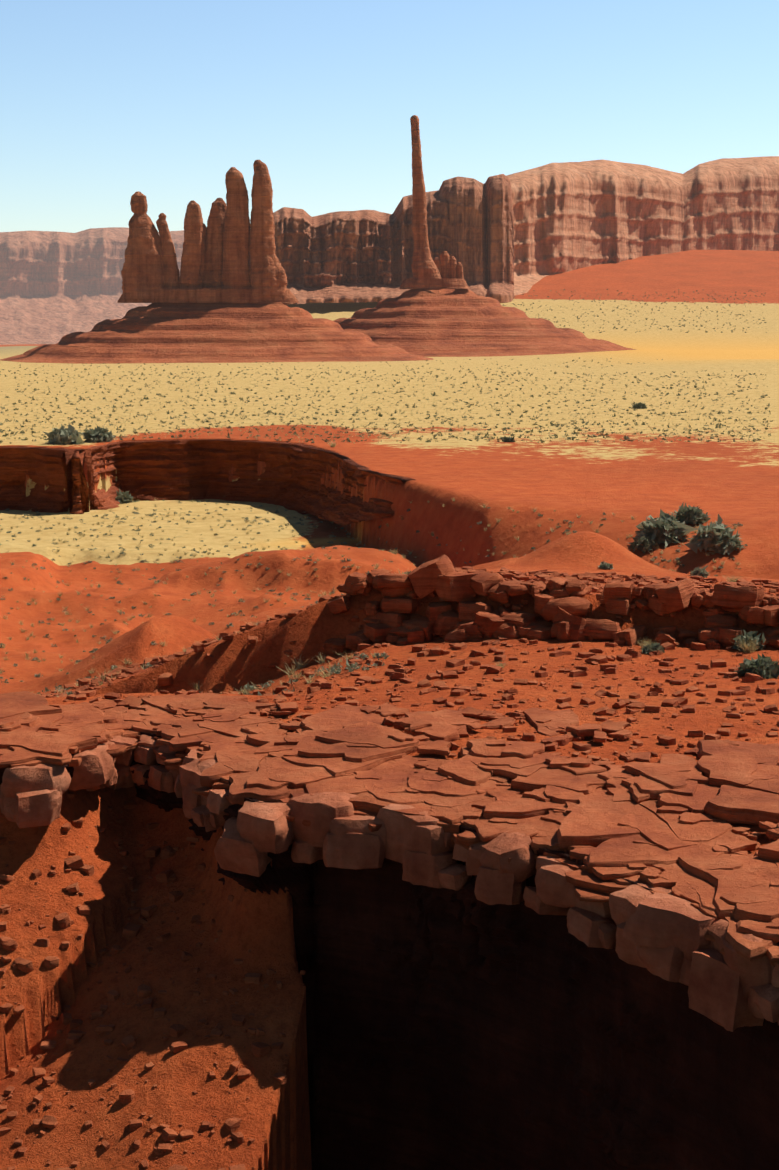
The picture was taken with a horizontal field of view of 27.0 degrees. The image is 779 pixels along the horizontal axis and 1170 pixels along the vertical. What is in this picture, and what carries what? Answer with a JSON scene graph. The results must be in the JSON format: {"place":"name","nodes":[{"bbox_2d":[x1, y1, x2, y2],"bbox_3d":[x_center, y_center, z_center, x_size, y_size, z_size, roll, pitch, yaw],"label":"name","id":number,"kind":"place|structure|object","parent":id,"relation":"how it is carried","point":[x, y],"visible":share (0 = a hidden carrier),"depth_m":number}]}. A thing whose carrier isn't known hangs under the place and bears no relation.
{"place":"outdoors","nodes":[
{"label":"outdoors","id":0,"kind":"place"},
{"bbox_2d":[0,250,778,1169],"bbox_3d":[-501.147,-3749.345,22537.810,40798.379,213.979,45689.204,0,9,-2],"label":"ground","id":1,"kind":"structure","parent":0,"point":[592,478],"depth_m":226.03},
{"bbox_2d":[0,227,183,344],"bbox_3d":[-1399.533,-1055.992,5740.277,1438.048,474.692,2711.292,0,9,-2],"label":"distant mesa","id":2,"kind":"structure","parent":1,"relation":"on","point":[55,287],"depth_m":5629.06},
{"bbox_2d":[0,439,415,524],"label":"cliff rock","id":3,"kind":"object","parent":1,"relation":"on","point":[197,469],"visible":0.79,"depth_m":381.91},
{"bbox_2d":[0,301,433,363],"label":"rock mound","id":4,"kind":"object","parent":1,"relation":"on","point":[270,331],"visible":0.81,"depth_m":1400.63},
{"bbox_2d":[117,160,297,302],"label":"rock spires","id":5,"kind":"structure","parent":4,"relation":"on","point":[221,246],"depth_m":1457.39},
{"bbox_2d":[273,190,452,304],"bbox_3d":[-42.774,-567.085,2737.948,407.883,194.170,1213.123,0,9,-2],"label":"mesa cliff","id":6,"kind":"structure","parent":1,"relation":"on","point":[350,256],"depth_m":2310.17},
{"bbox_2d":[0,497,747,695],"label":"grass tufts","id":7,"kind":"object","parent":1,"relation":"on","point":[332,668],"visible":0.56,"depth_m":243.36},
{"bbox_2d":[0,357,771,443],"bbox_3d":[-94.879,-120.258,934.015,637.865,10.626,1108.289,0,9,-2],"label":"plain shrubs","id":8,"kind":"object","parent":1,"relation":"on","point":[626,438],"visible":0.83,"depth_m":507.04},
{"bbox_2d":[1,375,771,443],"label":"plain grass","id":9,"kind":"structure","parent":1,"relation":"on","point":[574,430],"depth_m":488.23},
{"bbox_2d":[0,566,778,1169],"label":"rubble rock","id":10,"kind":"object","parent":1,"relation":"on","point":[594,582],"visible":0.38,"depth_m":51.32},
{"bbox_2d":[42,402,778,678],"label":"ridge shrubs","id":11,"kind":"object","parent":1,"relation":"on","point":[667,529],"visible":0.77,"depth_m":232.97},
{"bbox_2d":[438,174,513,302],"bbox_3d":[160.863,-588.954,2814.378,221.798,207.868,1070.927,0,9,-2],"label":"cliff buttress","id":12,"kind":"structure","parent":1,"relation":"on","point":[481,227],"depth_m":2363.71},
{"bbox_2d":[333,289,635,356],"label":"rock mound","id":13,"kind":"object","parent":1,"relation":"on","point":[444,322],"visible":0.81,"depth_m":1642.74},
{"bbox_2d":[399,115,469,288],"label":"rock spire","id":14,"kind":"structure","parent":13,"relation":"on","point":[444,270],"depth_m":1709.62},
{"bbox_2d":[229,441,762,667],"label":"shrubs","id":15,"kind":"object","parent":1,"relation":"on","point":[746,649],"visible":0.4,"depth_m":63.47},
{"bbox_2d":[323,554,778,655],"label":"ledge rock","id":16,"kind":"object","parent":1,"relation":"on","point":[562,606],"visible":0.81,"depth_m":67.37},
{"bbox_2d":[503,289,766,332],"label":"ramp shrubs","id":17,"kind":"object","parent":1,"relation":"on","point":[651,312],"visible":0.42,"depth_m":2228.48},
{"bbox_2d":[506,156,778,295],"bbox_3d":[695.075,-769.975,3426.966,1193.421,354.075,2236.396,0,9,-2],"label":"mesa cliff","id":18,"kind":"structure","parent":1,"relation":"on","point":[569,216],"depth_m":2919.76},
{"bbox_2d":[0,732,778,1169],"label":"cliff rock","id":19,"kind":"object","parent":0,"point":[464,1028],"visible":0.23,"depth_m":40.28},
{"bbox_2d":[0,734,778,1031],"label":"blocks","id":20,"kind":"structure","parent":19,"relation":"on","point":[657,934],"depth_m":40.16},
{"bbox_2d":[0,691,778,965],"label":"rock slab","id":21,"kind":"object","parent":20,"relation":"on","point":[666,821],"visible":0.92,"depth_m":43.00},
{"bbox_2d":[0,0,778,232],"label":"sky","id":22,"kind":"structure","parent":0,"point":[103,102]}
]}

